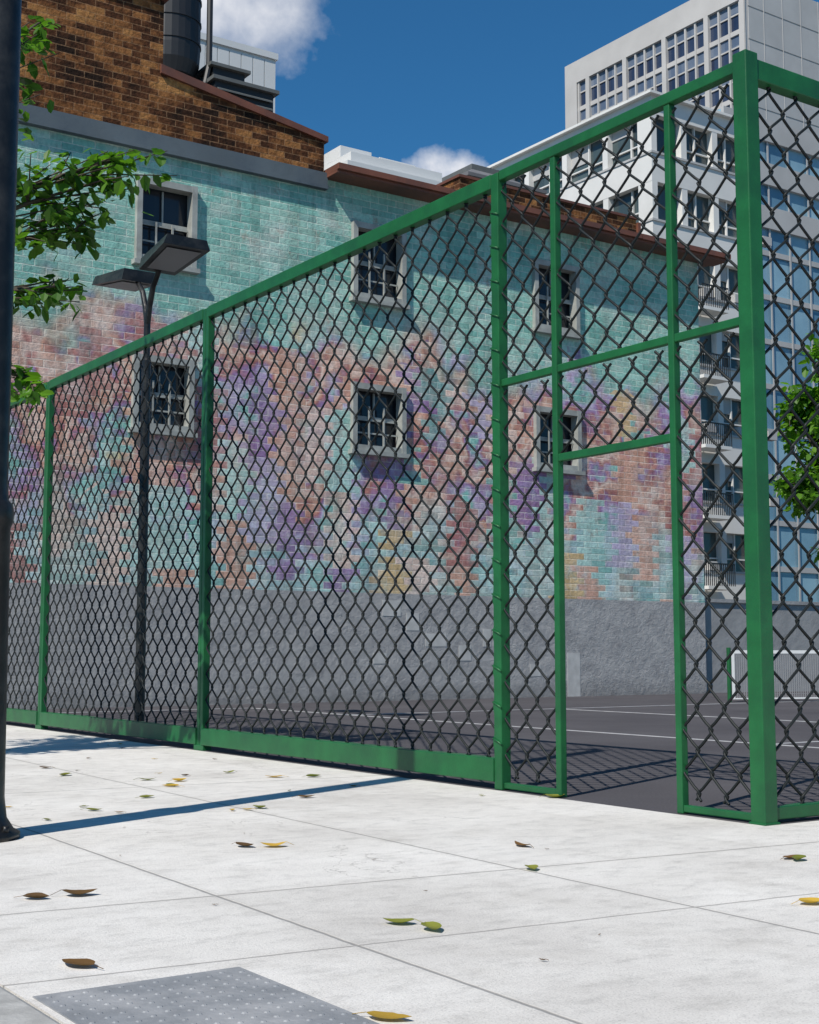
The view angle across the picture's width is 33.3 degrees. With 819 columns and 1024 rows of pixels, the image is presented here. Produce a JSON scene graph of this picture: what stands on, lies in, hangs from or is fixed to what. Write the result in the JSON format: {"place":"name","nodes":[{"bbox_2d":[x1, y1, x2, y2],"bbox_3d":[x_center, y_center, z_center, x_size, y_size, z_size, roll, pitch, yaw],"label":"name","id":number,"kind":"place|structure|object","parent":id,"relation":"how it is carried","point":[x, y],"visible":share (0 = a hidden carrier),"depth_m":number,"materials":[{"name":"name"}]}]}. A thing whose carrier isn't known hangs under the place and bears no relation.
{"place":"outdoors","nodes":[
{"label":"outdoors","id":0,"kind":"place"},
{"bbox_2d":[0,725,818,1023],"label":"pavement","id":1,"kind":"structure","parent":0,"point":[694,920],"depth_m":5.16,"materials":[{"name":"concrete"}]},
{"bbox_2d":[0,0,21,842],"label":"street lamp","id":2,"kind":"object","parent":1,"relation":"on","point":[10,29],"visible":1,"depth_m":6.90,"materials":[{"name":"black metal"}]},
{"bbox_2d":[11,15,176,415],"bbox_3d":[-5.070,-1.873,11.165,5.551,7.842,3.798,4,-7,-34],"label":"maple tree","id":3,"kind":"object","parent":1,"relation":"on","point":[56,214],"visible":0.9,"depth_m":11.28,"materials":[{"name":"green plant"}]},
{"bbox_2d":[33,967,378,1023],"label":"tactile paving","id":4,"kind":"structure","parent":1,"relation":"on","point":[236,995],"depth_m":3.52,"materials":[{"name":"grey concrete"}]},
{"bbox_2d":[7,124,706,708],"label":"wall","id":5,"kind":"structure","parent":1,"relation":"on","point":[619,622],"depth_m":25.82,"materials":[{"name":"brick"}]},
{"bbox_2d":[18,103,328,190],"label":"fascia","id":6,"kind":"structure","parent":5,"relation":"attached to","point":[88,128],"depth_m":24.22,"materials":[{"name":"grey concrete"}]},
{"bbox_2d":[128,176,585,475],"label":"windows","id":7,"kind":"structure","parent":5,"relation":"attached to","point":[172,212],"depth_m":26.33,"materials":[{"name":"grey glass"}]},
{"bbox_2d":[160,0,730,266],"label":"coping","id":8,"kind":"object","parent":5,"relation":"on","point":[348,174],"visible":0.57,"depth_m":26.89,"materials":[{"name":"orange metal"}]},
{"bbox_2d":[373,600,580,696],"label":"paint patches","id":9,"kind":"object","parent":5,"relation":"attached to","point":[573,673],"visible":0.82,"depth_m":27.02,"materials":[{"name":"grey paint"}]},
{"bbox_2d":[443,178,635,231],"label":"roof parapet","id":10,"kind":"structure","parent":5,"relation":"on","point":[523,199],"depth_m":32.52,"materials":[{"name":"brown brick"}]},
{"bbox_3d":[-5.039,-5.887,31.135,20.000,0.080,12.190,4,-7,-34],"label":"roof","id":11,"kind":"object","parent":5,"relation":"on","visible":0},
{"bbox_2d":[19,0,323,171],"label":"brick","id":12,"kind":"object","parent":11,"relation":"on","point":[104,63],"visible":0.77,"depth_m":23.98,"materials":[{"name":"brown brick"}]},
{"bbox_2d":[163,0,212,83],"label":"water tank","id":13,"kind":"object","parent":11,"relation":"on","point":[182,37],"visible":0.33,"depth_m":28.96,"materials":[{"name":"metal"}]},
{"bbox_2d":[196,61,279,111],"bbox_3d":[-3.743,-7.775,30.022,2.030,3.450,1.600,4,-7,-34],"label":"rooftop air handler","id":14,"kind":"object","parent":11,"relation":"on","point":[228,78],"visible":0.21,"depth_m":29.45,"materials":[{"name":"metal"}]},
{"bbox_2d":[437,174,640,232],"bbox_3d":[2.835,-6.545,33.040,5.540,1.600,2.070,4,-7,-34],"label":"parapet cap","id":15,"kind":"object","parent":11,"relation":"on","point":[638,224],"visible":0.14,"depth_m":32.16,"materials":[{"name":"orange metal"}]},
{"bbox_2d":[6,743,818,1018],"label":"fallen leaves","id":16,"kind":"object","parent":1,"relation":"on","point":[433,925],"visible":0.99,"depth_m":5.05,"materials":[{"name":"yellow plant"}]},
{"bbox_2d":[6,690,818,823],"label":"sports court","id":17,"kind":"object","parent":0,"point":[621,750],"visible":0.37,"depth_m":14.51,"materials":[{"name":"concrete"}]},
{"bbox_2d":[92,233,209,720],"bbox_3d":[-3.252,-0.274,16.796,0.598,5.780,2.240,4,-7,-34],"label":"twin street lamp","id":18,"kind":"object","parent":17,"relation":"on","point":[170,254],"visible":0.81,"depth_m":16.70,"materials":[{"name":"black metal"}]},
{"bbox_2d":[6,49,818,825],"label":"chain link fence","id":19,"kind":"object","parent":17,"relation":"on","point":[748,71],"visible":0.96,"depth_m":9.36,"materials":[{"name":"metal"}]},
{"bbox_2d":[705,599,818,692],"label":"concrete wall","id":20,"kind":"structure","parent":17,"relation":"on","point":[783,620],"depth_m":32.23,"materials":[{"name":"grey concrete"}]},
{"bbox_2d":[726,648,818,701],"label":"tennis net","id":21,"kind":"object","parent":17,"relation":"on","point":[731,669],"visible":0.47,"depth_m":25.59,"materials":[{"name":"fabric"}]},
{"bbox_2d":[201,0,818,177],"label":"sky","id":22,"kind":"structure","parent":0,"point":[445,87],"materials":[{"name":"blue"}]},
{"label":"ground","id":23,"kind":"structure","parent":0,"visible":0},
{"bbox_2d":[0,986,59,1023],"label":"kerb","id":24,"kind":"structure","parent":23,"relation":"on","point":[14,1009],"depth_m":3.40,"materials":[{"name":"concrete"}]},
{"bbox_2d":[199,32,277,112],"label":"white panel building","id":25,"kind":"structure","parent":23,"relation":"on","point":[259,64],"depth_m":52.26,"materials":[{"name":"white metal"}]},
{"bbox_2d":[324,145,441,184],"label":"stepped white building","id":26,"kind":"structure","parent":23,"relation":"on","point":[352,156],"depth_m":55.96,"materials":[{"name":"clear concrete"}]},
{"bbox_2d":[442,164,546,193],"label":"hip roof building","id":27,"kind":"structure","parent":23,"relation":"on","point":[476,171],"depth_m":59.92,"materials":[{"name":"grey metal"}]},
{"bbox_2d":[488,89,778,599],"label":"apartment building","id":28,"kind":"structure","parent":23,"relation":"on","point":[719,472],"depth_m":63.52,"materials":[{"name":"white concrete"}]},
{"bbox_2d":[565,0,818,135],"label":"office tower","id":29,"kind":"structure","parent":23,"relation":"on","point":[684,43],"depth_m":141.47,"materials":[{"name":"concrete"}]},
{"bbox_2d":[718,106,818,601],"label":"glass office building","id":30,"kind":"structure","parent":23,"relation":"on","point":[781,531],"depth_m":91.74,"materials":[{"name":"blue glass"}]},
{"bbox_2d":[769,333,818,562],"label":"street tree","id":31,"kind":"object","parent":23,"relation":"on","point":[807,494],"visible":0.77,"depth_m":46.56,"materials":[{"name":"green plant"}]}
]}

